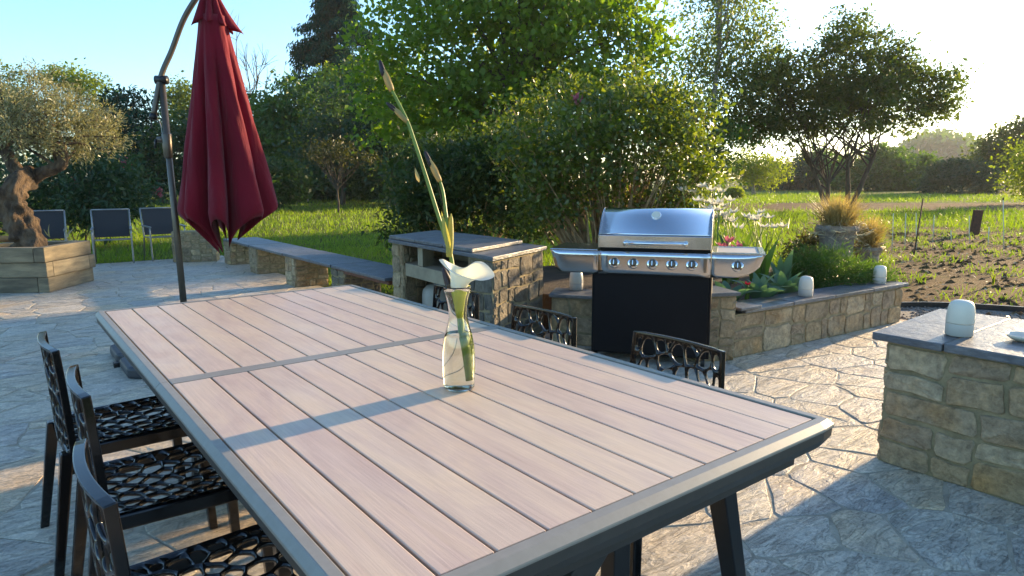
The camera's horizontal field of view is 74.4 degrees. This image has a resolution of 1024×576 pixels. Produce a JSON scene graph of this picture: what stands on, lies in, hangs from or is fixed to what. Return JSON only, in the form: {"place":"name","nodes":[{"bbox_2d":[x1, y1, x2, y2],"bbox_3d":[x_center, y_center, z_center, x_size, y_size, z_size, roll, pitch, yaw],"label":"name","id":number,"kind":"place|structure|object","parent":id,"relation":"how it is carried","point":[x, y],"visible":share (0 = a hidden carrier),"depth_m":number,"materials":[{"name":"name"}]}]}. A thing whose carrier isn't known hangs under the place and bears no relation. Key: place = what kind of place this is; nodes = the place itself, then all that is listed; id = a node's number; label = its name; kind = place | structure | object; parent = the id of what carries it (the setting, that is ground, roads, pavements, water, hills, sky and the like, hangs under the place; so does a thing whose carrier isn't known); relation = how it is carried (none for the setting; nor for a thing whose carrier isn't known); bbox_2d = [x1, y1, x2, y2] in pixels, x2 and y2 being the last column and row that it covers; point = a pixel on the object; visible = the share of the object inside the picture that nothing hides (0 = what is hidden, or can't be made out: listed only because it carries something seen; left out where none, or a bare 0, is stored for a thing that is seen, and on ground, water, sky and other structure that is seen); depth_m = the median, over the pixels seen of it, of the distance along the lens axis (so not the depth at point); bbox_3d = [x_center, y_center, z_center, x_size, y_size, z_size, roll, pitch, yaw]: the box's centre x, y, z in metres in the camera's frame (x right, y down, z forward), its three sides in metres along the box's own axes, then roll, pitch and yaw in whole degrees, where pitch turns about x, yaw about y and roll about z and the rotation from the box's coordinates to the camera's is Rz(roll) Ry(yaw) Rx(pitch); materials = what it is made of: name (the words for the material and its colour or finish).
{"place":"outdoors","nodes":[
{"label":"outdoors","id":0,"kind":"place"},
{"bbox_2d":[0,255,1023,575],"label":"patio","id":1,"kind":"structure","parent":0,"point":[842,501],"depth_m":3.10,"materials":[{"name":"beige stone"}]},
{"bbox_2d":[0,240,95,292],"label":"sleeper planter","id":2,"kind":"object","parent":1,"relation":"on","point":[52,266],"visible":0.97,"depth_m":8.41,"materials":[{"name":"wood"}]},
{"bbox_2d":[0,228,10,241],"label":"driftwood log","id":3,"kind":"object","parent":2,"relation":"on","point":[3,238],"visible":0.36,"depth_m":9.11,"materials":[{"name":"wood"}]},
{"bbox_2d":[0,56,140,246],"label":"olive tree","id":4,"kind":"object","parent":2,"relation":"on","point":[21,223],"visible":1,"depth_m":8.88,"materials":[{"name":"green plant"}]},
{"bbox_2d":[33,210,67,240],"bbox_3d":[-7.633,-0.805,11.045,0.604,0.916,0.598,-6,11,-31],"label":"garden chair","id":5,"kind":"object","parent":1,"relation":"on","point":[54,221],"visible":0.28,"depth_m":11.25,"materials":[{"name":"black fabric"}]},
{"bbox_2d":[90,208,134,264],"bbox_3d":[-6.764,-0.870,11.419,0.604,0.916,0.598,-5,11,-29],"label":"garden chair","id":6,"kind":"object","parent":1,"relation":"on","point":[111,222],"visible":0.91,"depth_m":11.55,"materials":[{"name":"black fabric"}]},
{"bbox_2d":[110,344,123,360],"bbox_3d":[-2.920,0.486,5.398,0.480,0.097,0.480,-7,12,-37],"label":"parasol weight","id":7,"kind":"object","parent":1,"relation":"on","point":[116,354],"visible":0.21,"depth_m":5.19,"materials":[{"name":"concrete"}]},
{"bbox_2d":[37,331,217,575],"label":"dining chair","id":8,"kind":"object","parent":1,"relation":"on","point":[61,425],"visible":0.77,"depth_m":2.51,"materials":[{"name":"black plastic"}]},
{"bbox_2d":[120,357,141,378],"bbox_3d":[-2.614,0.548,5.007,0.480,0.097,0.480,-7,12,-37],"label":"parasol weight","id":9,"kind":"object","parent":1,"relation":"on","point":[128,369],"visible":0.25,"depth_m":4.74,"materials":[{"name":"concrete"}]},
{"bbox_2d":[139,207,185,260],"bbox_3d":[-6.178,-0.961,11.966,0.604,0.916,0.598,-8,12,-41],"label":"garden chair","id":10,"kind":"object","parent":1,"relation":"on","point":[157,220],"visible":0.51,"depth_m":12.04,"materials":[{"name":"black fabric"}]},
{"bbox_2d":[66,364,275,575],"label":"dining chair","id":11,"kind":"object","parent":1,"relation":"on","point":[173,504],"visible":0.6,"depth_m":2.07,"materials":[{"name":"black plastic"}]},
{"bbox_2d":[72,438,296,575],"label":"dining chair","id":12,"kind":"object","parent":1,"relation":"on","point":[106,536],"visible":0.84,"depth_m":1.61,"materials":[{"name":"black plastic"}]},
{"bbox_2d":[113,0,277,367],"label":"parasol","id":13,"kind":"object","parent":1,"relation":"on","point":[226,181],"visible":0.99,"depth_m":4.99,"materials":[{"name":"red fabric"}]},
{"bbox_2d":[171,230,219,261],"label":"rubble wall","id":14,"kind":"structure","parent":1,"relation":"on","point":[196,246],"depth_m":11.48,"materials":[{"name":"stone"}]},
{"bbox_2d":[223,237,392,291],"bbox_3d":[-2.835,-0.273,9.142,0.550,0.440,5.899,-7,12,-37],"label":"stone bench","id":15,"kind":"object","parent":1,"relation":"on","point":[299,266],"visible":0.86,"depth_m":8.84,"materials":[{"name":"stone"}]},
{"bbox_2d":[422,283,447,310],"bbox_3d":[-0.699,0.103,6.588,0.299,0.479,0.525,1,9,6],"label":"gas bottle","id":16,"kind":"object","parent":1,"relation":"on","point":[427,296],"visible":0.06,"depth_m":6.35,"materials":[{"name":"paint"}]},
{"bbox_2d":[433,284,478,319],"bbox_3d":[-0.448,0.419,3.534,0.549,0.806,0.484,-8,12,-38],"label":"dining chair","id":17,"kind":"object","parent":1,"relation":"on","point":[475,307],"visible":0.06,"depth_m":3.54,"materials":[{"name":"black plastic"}]},
{"bbox_2d":[95,285,833,575],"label":"dining table","id":18,"kind":"object","parent":1,"relation":"on","point":[336,431],"visible":0.98,"depth_m":1.71,"materials":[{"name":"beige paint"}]},
{"bbox_2d":[442,284,474,391],"bbox_3d":[-0.162,0.150,2.031,0.100,0.315,0.100,-7,12,-37],"label":"glass vase","id":19,"kind":"object","parent":18,"relation":"on","point":[458,357],"visible":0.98,"depth_m":2.00,"materials":[{"name":"glass"}]},
{"bbox_2d":[379,60,453,284],"bbox_3d":[-0.261,-0.219,2.073,0.308,0.948,0.052,5,10,27],"label":"iris stem","id":20,"kind":"object","parent":19,"relation":"in","point":[446,227],"visible":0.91,"depth_m":2.05,"materials":[{"name":"green plant"}]},
{"bbox_2d":[439,259,494,287],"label":"calla lily","id":21,"kind":"object","parent":19,"relation":"in","point":[460,277],"visible":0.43,"depth_m":2.03,"materials":[{"name":"white plant"}]},
{"bbox_2d":[388,230,546,337],"bbox_3d":[-0.461,-0.016,6.155,0.896,0.866,2.202,-7,12,-37],"label":"stone barbecue","id":22,"kind":"object","parent":1,"relation":"on","point":[515,266],"visible":0.6,"depth_m":5.64,"materials":[{"name":"stone"}]},
{"bbox_2d":[511,304,576,346],"bbox_3d":[-0.007,0.515,2.930,0.549,0.806,0.484,-8,12,-39],"label":"dining chair","id":23,"kind":"object","parent":1,"relation":"on","point":[572,336],"visible":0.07,"depth_m":2.98,"materials":[{"name":"black plastic"}]},
{"bbox_2d":[549,288,591,345],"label":"garden wall","id":24,"kind":"structure","parent":1,"relation":"on","point":[576,304],"depth_m":5.61,"materials":[{"name":"stone"}]},
{"bbox_2d":[569,272,582,290],"bbox_3d":[0.554,-0.070,5.812,0.120,0.171,0.120,7,12,39],"label":"garden lamp","id":25,"kind":"object","parent":24,"relation":"on","point":[575,281],"visible":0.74,"depth_m":5.77,"materials":[{"name":"white plastic"}]},
{"bbox_2d":[550,207,765,366],"bbox_3d":[1.081,-0.022,5.104,1.525,1.158,0.550,3,10,17],"label":"gas grill","id":26,"kind":"object","parent":1,"relation":"on","point":[655,270],"visible":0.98,"depth_m":4.93,"materials":[{"name":"silver metal"}]},
{"bbox_2d":[593,273,708,357],"bbox_3d":[1.016,0.195,4.991,0.827,0.599,0.015,3,10,17],"label":"door","id":27,"kind":"structure","parent":26,"relation":"in","point":[673,306],"depth_m":4.98,"materials":[{"name":"black metal"}]},
{"bbox_2d":[630,331,725,575],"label":"dining chair","id":28,"kind":"object","parent":1,"relation":"on","point":[636,547],"visible":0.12,"depth_m":2.39,"materials":[{"name":"black plastic"}]},
{"bbox_2d":[691,286,740,361],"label":"stone pier","id":29,"kind":"structure","parent":1,"relation":"on","point":[723,310],"depth_m":5.09,"materials":[{"name":"stone"}]},
{"bbox_2d":[734,281,908,357],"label":"planting bed wall","id":30,"kind":"structure","parent":1,"relation":"on","point":[764,324],"depth_m":5.72,"materials":[{"name":"stone"}]},
{"bbox_2d":[798,276,813,296],"bbox_3d":[2.505,-0.018,5.747,0.120,0.171,0.120,4,10,26],"label":"garden lamp","id":31,"kind":"object","parent":30,"relation":"on","point":[806,286],"visible":1,"depth_m":5.70,"materials":[{"name":"white plastic"}]},
{"bbox_2d":[872,265,886,283],"bbox_3d":[3.498,-0.130,6.415,0.120,0.171,0.120,5,11,30],"label":"garden lamp","id":32,"kind":"object","parent":30,"relation":"on","point":[880,275],"visible":0.97,"depth_m":6.37,"materials":[{"name":"white plastic"}]},
{"bbox_2d":[872,309,1023,505],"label":"stone counter","id":33,"kind":"object","parent":1,"relation":"on","point":[952,409],"visible":0.98,"depth_m":3.05,"materials":[{"name":"stone"}]},
{"bbox_2d":[945,299,975,337],"bbox_3d":[2.092,0.138,3.146,0.118,0.168,0.118,-1,9,-3],"label":"garden lamp","id":34,"kind":"object","parent":33,"relation":"on","point":[960,317],"visible":1,"depth_m":3.10,"materials":[{"name":"white plastic"}]},
{"bbox_2d":[1005,331,1023,341],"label":"shell dish","id":35,"kind":"object","parent":33,"relation":"on","point":[1016,335],"visible":1,"depth_m":3.07,"materials":[{"name":"white ceramic"}]},
{"bbox_2d":[0,179,1023,295],"bbox_3d":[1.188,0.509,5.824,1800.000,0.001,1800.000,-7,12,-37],"label":"ground","id":36,"kind":"structure","parent":0,"point":[888,235],"depth_m":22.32,"materials":[{"name":"green plant"}]},
{"bbox_2d":[0,58,47,149],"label":"background tree","id":37,"kind":"object","parent":36,"relation":"on","point":[16,72],"visible":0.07,"depth_m":46.04,"materials":[{"name":"green plant"}]},
{"bbox_2d":[32,57,121,132],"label":"background tree","id":38,"kind":"object","parent":36,"relation":"on","point":[72,74],"visible":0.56,"depth_m":47.21,"materials":[{"name":"green plant"}]},
{"bbox_2d":[0,139,177,245],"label":"rhododendron","id":39,"kind":"object","parent":36,"relation":"on","point":[71,191],"visible":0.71,"depth_m":14.15,"materials":[{"name":"green plant"}]},
{"bbox_2d":[67,84,173,196],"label":"background tree","id":40,"kind":"object","parent":36,"relation":"on","point":[121,100],"visible":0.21,"depth_m":42.52,"materials":[{"name":"green plant"}]},
{"bbox_2d":[107,104,188,203],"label":"background tree","id":41,"kind":"object","parent":36,"relation":"on","point":[159,166],"visible":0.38,"depth_m":40.77,"materials":[{"name":"green plant"}]},
{"bbox_2d":[142,70,191,137],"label":"background tree","id":42,"kind":"object","parent":36,"relation":"on","point":[181,97],"visible":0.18,"depth_m":50.51,"materials":[{"name":"green plant"}]},
{"bbox_2d":[182,89,316,179],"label":"background tree","id":43,"kind":"object","parent":36,"relation":"on","point":[249,94],"visible":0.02,"depth_m":43.18,"materials":[{"name":"green plant"}]},
{"bbox_2d":[231,13,291,98],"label":"bare tree","id":44,"kind":"object","parent":36,"relation":"on","point":[257,75],"visible":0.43,"depth_m":54.81,"materials":[{"name":"brown plant"}]},
{"bbox_2d":[265,152,324,212],"bbox_3d":[-10.930,-4.620,30.084,4.617,2.940,4.359,-7,12,-37],"label":"broad shrub","id":45,"kind":"object","parent":36,"relation":"on","point":[288,186],"visible":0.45,"depth_m":29.61,"materials":[{"name":"green plant"}]},
{"bbox_2d":[247,68,352,201],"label":"background tree","id":46,"kind":"object","parent":36,"relation":"on","point":[264,112],"visible":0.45,"depth_m":40.14,"materials":[{"name":"green plant"}]},
{"bbox_2d":[303,180,333,199],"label":"hedge bush","id":47,"kind":"object","parent":36,"relation":"on","point":[315,197],"visible":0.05,"depth_m":47.19,"materials":[{"name":"green plant"}]},
{"bbox_2d":[274,0,383,165],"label":"cedar tree","id":48,"kind":"object","parent":36,"relation":"on","point":[325,25],"visible":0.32,"depth_m":48.93,"materials":[{"name":"green plant"}]},
{"bbox_2d":[287,133,381,213],"bbox_3d":[-7.239,-4.718,27.880,3.918,3.308,2.488,-1,9,-6],"label":"young tree","id":49,"kind":"object","parent":36,"relation":"on","point":[338,180],"visible":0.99,"depth_m":27.74,"materials":[{"name":"green plant"}]},
{"bbox_2d":[271,72,399,204],"bbox_3d":[-9.029,-8.330,37.910,8.443,7.300,7.380,-7,12,-37],"label":"background tree","id":50,"kind":"object","parent":36,"relation":"on","point":[315,129],"visible":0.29,"depth_m":36.59,"materials":[{"name":"green plant"}]},
{"bbox_2d":[312,175,385,200],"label":"hedge bush","id":51,"kind":"object","parent":36,"relation":"on","point":[327,192],"visible":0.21,"depth_m":46.20,"materials":[{"name":"green plant"}]},
{"bbox_2d":[302,55,401,106],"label":"background tree","id":52,"kind":"object","parent":36,"relation":"on","point":[325,73],"visible":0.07,"depth_m":45.19,"materials":[{"name":"green plant"}]},
{"bbox_2d":[347,176,395,201],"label":"hedge bush","id":53,"kind":"object","parent":36,"relation":"on","point":[367,194],"visible":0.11,"depth_m":43.36,"materials":[{"name":"green plant"}]},
{"bbox_2d":[319,53,454,206],"bbox_3d":[-5.771,-8.172,34.471,6.977,8.078,7.211,-7,12,-37],"label":"background tree","id":54,"kind":"object","parent":36,"relation":"on","point":[376,147],"visible":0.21,"depth_m":33.51,"materials":[{"name":"green plant"}]},
{"bbox_2d":[361,115,577,253],"bbox_3d":[-0.487,-1.252,9.242,3.240,2.293,2.474,0,9,2],"label":"evergreen shrub","id":55,"kind":"object","parent":36,"relation":"on","point":[453,163],"visible":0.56,"depth_m":8.80,"materials":[{"name":"green plant"}]},
{"bbox_2d":[325,0,702,153],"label":"maple tree","id":56,"kind":"object","parent":36,"relation":"on","point":[456,86],"visible":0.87,"depth_m":18.36,"materials":[{"name":"green plant"}]},
{"bbox_2d":[635,68,770,191],"bbox_3d":[6.410,-5.182,24.194,5.291,5.304,3.715,0,9,3],"label":"hazel tree","id":57,"kind":"object","parent":36,"relation":"on","point":[725,135],"visible":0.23,"depth_m":23.60,"materials":[{"name":"green plant"}]},
{"bbox_2d":[656,0,800,205],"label":"birch tree","id":58,"kind":"object","parent":36,"relation":"on","point":[720,9],"visible":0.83,"depth_m":25.62,"materials":[{"name":"green plant"}]},
{"bbox_2d":[723,186,745,198],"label":"clipped bush","id":59,"kind":"object","parent":36,"relation":"on","point":[736,191],"visible":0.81,"depth_m":45.79,"materials":[{"name":"green plant"}]},
{"bbox_2d":[720,147,806,194],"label":"field tree","id":60,"kind":"object","parent":36,"relation":"on","point":[751,173],"visible":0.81,"depth_m":54.10,"materials":[{"name":"green plant"}]},
{"bbox_2d":[739,148,833,190],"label":"field tree","id":61,"kind":"object","parent":36,"relation":"on","point":[801,180],"visible":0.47,"depth_m":76.63,"materials":[{"name":"green plant"}]},
{"bbox_2d":[793,141,853,189],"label":"field tree","id":62,"kind":"object","parent":36,"relation":"on","point":[832,155],"visible":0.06,"depth_m":78.42,"materials":[{"name":"green plant"}]},
{"bbox_2d":[704,2,988,206],"bbox_3d":[12.772,-7.173,26.853,10.848,8.390,6.537,2,10,14],"label":"spreading tree","id":63,"kind":"object","parent":36,"relation":"on","point":[893,81],"visible":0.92,"depth_m":26.11,"materials":[{"name":"green plant"}]},
{"bbox_2d":[817,136,927,190],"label":"field tree","id":64,"kind":"object","parent":36,"relation":"on","point":[884,167],"visible":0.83,"depth_m":70.23,"materials":[{"name":"green plant"}]},
{"bbox_2d":[888,149,961,189],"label":"field tree","id":65,"kind":"object","parent":36,"relation":"on","point":[924,159],"visible":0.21,"depth_m":73.08,"materials":[{"name":"green plant"}]},
{"bbox_2d":[890,126,1014,178],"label":"wooded hill","id":66,"kind":"structure","parent":36,"relation":"on","point":[945,142],"depth_m":329.28,"materials":[{"name":"green plant"}]},
{"bbox_2d":[910,155,1011,193],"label":"round bush","id":67,"kind":"object","parent":36,"relation":"on","point":[943,172],"visible":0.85,"depth_m":58.47,"materials":[{"name":"green plant"}]},
{"bbox_2d":[952,110,1023,190],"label":"field tree","id":68,"kind":"object","parent":36,"relation":"on","point":[986,150],"visible":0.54,"depth_m":65.22,"materials":[{"name":"green plant"}]},
{"bbox_2d":[976,133,1023,204],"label":"field tree","id":69,"kind":"object","parent":36,"relation":"on","point":[1015,181],"visible":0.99,"depth_m":34.02,"materials":[{"name":"green plant"}]},
{"bbox_2d":[0,0,1023,181],"label":"sky","id":70,"kind":"structure","parent":0,"point":[127,41],"materials":[{"name":"white"}]},
{"bbox_2d":[543,265,840,332],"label":"bed soil","id":71,"kind":"structure","parent":0,"point":[554,277],"depth_m":6.89,"materials":[{"name":"brown soil"}]},
{"bbox_2d":[460,44,746,248],"bbox_3d":[1.102,-1.636,8.205,3.408,2.774,2.518,-1,9,-6],"label":"rose thicket","id":72,"kind":"object","parent":71,"relation":"on","point":[605,135],"visible":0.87,"depth_m":7.81,"materials":[{"name":"green plant"}]},
{"bbox_2d":[677,182,729,231],"bbox_3d":[2.166,-0.704,7.688,0.504,1.012,0.436,-7,12,-37],"label":"white lily","id":73,"kind":"object","parent":71,"relation":"on","point":[711,189],"visible":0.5,"depth_m":7.60,"materials":[{"name":"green plant"}]},
{"bbox_2d":[692,195,735,248],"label":"white lily","id":74,"kind":"object","parent":71,"relation":"on","point":[715,238],"visible":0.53,"depth_m":7.15,"materials":[{"name":"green plant"}]},
{"bbox_2d":[717,235,746,283],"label":"pink flowers","id":75,"kind":"object","parent":71,"relation":"on","point":[730,240],"visible":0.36,"depth_m":6.48,"materials":[{"name":"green plant"}]},
{"bbox_2d":[717,222,753,283],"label":"canna plant","id":76,"kind":"object","parent":71,"relation":"on","point":[747,239],"visible":0.38,"depth_m":6.74,"materials":[{"name":"green plant"}]},
{"bbox_2d":[713,280,760,300],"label":"hosta plant","id":77,"kind":"object","parent":71,"relation":"on","point":[725,284],"visible":0.3,"depth_m":5.58,"materials":[{"name":"green plant"}]},
{"bbox_2d":[714,207,769,246],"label":"white lily","id":78,"kind":"object","parent":71,"relation":"on","point":[724,216],"visible":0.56,"depth_m":7.27,"materials":[{"name":"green plant"}]},
{"bbox_2d":[744,281,750,299],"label":"red flower","id":79,"kind":"object","parent":71,"relation":"on","point":[747,295],"visible":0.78,"depth_m":5.70,"materials":[{"name":"green plant"}]},
{"bbox_2d":[741,239,778,281],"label":"canna plant","id":80,"kind":"object","parent":71,"relation":"on","point":[764,267],"visible":0.3,"depth_m":6.21,"materials":[{"name":"green plant"}]},
{"bbox_2d":[732,272,790,298],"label":"hosta plant","id":81,"kind":"object","parent":71,"relation":"on","point":[757,283],"visible":0.81,"depth_m":5.74,"materials":[{"name":"green plant"}]},
{"bbox_2d":[741,208,787,251],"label":"white lily","id":82,"kind":"object","parent":71,"relation":"on","point":[763,244],"visible":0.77,"depth_m":7.90,"materials":[{"name":"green plant"}]},
{"bbox_2d":[759,267,805,293],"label":"hosta plant","id":83,"kind":"object","parent":71,"relation":"on","point":[779,279],"visible":0.7,"depth_m":5.96,"materials":[{"name":"green plant"}]},
{"bbox_2d":[770,249,795,279],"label":"canna plant","id":84,"kind":"object","parent":71,"relation":"on","point":[785,267],"visible":0.56,"depth_m":6.29,"materials":[{"name":"green plant"}]},
{"bbox_2d":[777,228,855,272],"bbox_3d":[3.374,-0.360,7.540,0.822,0.698,0.822,-7,12,-37],"label":"dry bush","id":85,"kind":"object","parent":71,"relation":"on","point":[813,241],"visible":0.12,"depth_m":7.45,"materials":[{"name":"orange plant"}]},
{"bbox_2d":[815,224,859,267],"bbox_3d":[3.442,-0.383,7.173,0.436,0.570,0.436,-7,12,-37],"label":"stone pot","id":86,"kind":"object","parent":71,"relation":"on","point":[829,233],"visible":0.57,"depth_m":7.00,"materials":[{"name":"grey stone"}]},
{"bbox_2d":[788,191,891,242],"bbox_3d":[3.454,-0.721,7.089,1.007,0.633,1.017,-7,12,-37],"label":"dry grass tuft","id":87,"kind":"object","parent":86,"relation":"in","point":[840,213],"visible":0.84,"depth_m":7.00,"materials":[{"name":"plant"}]},
{"bbox_2d":[768,239,909,288],"bbox_3d":[3.157,-0.142,6.623,1.438,0.708,0.862,-3,10,-17],"label":"feathery bush","id":88,"kind":"object","parent":71,"relation":"on","point":[842,272],"visible":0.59,"depth_m":6.46,"materials":[{"name":"green plant"}]},
{"bbox_2d":[854,245,882,276],"bbox_3d":[3.890,-0.284,7.394,0.300,0.340,0.300,-7,12,-37],"label":"stone pot","id":89,"kind":"object","parent":71,"relation":"on","point":[874,250],"visible":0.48,"depth_m":7.28,"materials":[{"name":"grey stone"}]},
{"bbox_2d":[853,212,903,261],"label":"dry grass tuft","id":90,"kind":"object","parent":89,"relation":"in","point":[875,242],"visible":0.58,"depth_m":7.26,"materials":[{"name":"plant"}]},
{"bbox_2d":[542,191,1023,275],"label":"field grass","id":91,"kind":"structure","parent":0,"point":[945,212],"depth_m":23.27,"materials":[{"name":"green plant"}]},
{"bbox_2d":[713,203,1023,211],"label":"dirt track","id":92,"kind":"structure","parent":0,"point":[878,206],"depth_m":32.83,"materials":[{"name":"soil"}]},
{"bbox_2d":[879,226,1023,306],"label":"vegetable plot","id":93,"kind":"object","parent":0,"point":[943,277],"visible":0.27,"depth_m":10.38,"materials":[{"name":"soil"}]},
{"bbox_2d":[892,213,893,249],"bbox_3d":[7.326,-1.048,12.981,0.015,0.771,0.130,2,9,13],"label":"garden stick","id":94,"kind":"object","parent":93,"relation":"on","point":[892,231],"visible":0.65,"depth_m":12.98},
{"bbox_2d":[912,198,923,258],"bbox_3d":[7.151,-1.017,11.884,0.024,1.111,0.552,7,12,38],"label":"iron stake","id":95,"kind":"object","parent":93,"relation":"on","point":[918,228],"visible":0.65,"depth_m":11.88,"materials":[{"name":"metal"}]},
{"bbox_2d":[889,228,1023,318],"bbox_3d":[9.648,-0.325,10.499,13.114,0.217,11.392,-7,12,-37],"label":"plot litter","id":96,"kind":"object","parent":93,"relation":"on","point":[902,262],"visible":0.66,"depth_m":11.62,"materials":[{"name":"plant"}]},
{"bbox_2d":[889,230,1023,315],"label":"soil clods","id":97,"kind":"object","parent":93,"relation":"on","point":[966,262],"visible":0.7,"depth_m":10.94,"materials":[{"name":"brown soil"}]},
{"bbox_2d":[890,226,1023,305],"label":"plot weeds","id":98,"kind":"object","parent":93,"relation":"on","point":[951,244],"visible":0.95,"depth_m":12.06,"materials":[{"name":"green plant"}]},
{"bbox_2d":[970,210,983,233],"bbox_3d":[11.449,-1.615,16.640,0.248,0.620,0.100,1,9,6],"label":"wooden post","id":99,"kind":"object","parent":93,"relation":"on","point":[976,221],"visible":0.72,"depth_m":16.60,"materials":[{"name":"wood"}]},
{"bbox_2d":[990,271,998,284],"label":"seedling","id":100,"kind":"object","parent":93,"relation":"on","point":[993,279],"visible":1,"depth_m":8.78,"materials":[{"name":"green plant"}]},
{"bbox_2d":[1002,197,1003,249],"bbox_3d":[9.602,-1.235,13.177,0.028,1.056,0.170,-1,9,-8],"label":"garden stick","id":101,"kind":"object","parent":93,"relation":"on","point":[1003,222],"visible":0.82,"depth_m":13.17,"materials":[{"name":"metal"}]},
{"bbox_2d":[900,306,1023,319],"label":"gravel path","id":102,"kind":"structure","parent":0,"point":[907,313],"depth_m":7.06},
{"bbox_2d":[901,302,1023,312],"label":"plot edging","id":103,"kind":"object","parent":102,"relation":"on","point":[977,306],"visible":0.26,"depth_m":7.21,"materials":[{"name":"black metal"}]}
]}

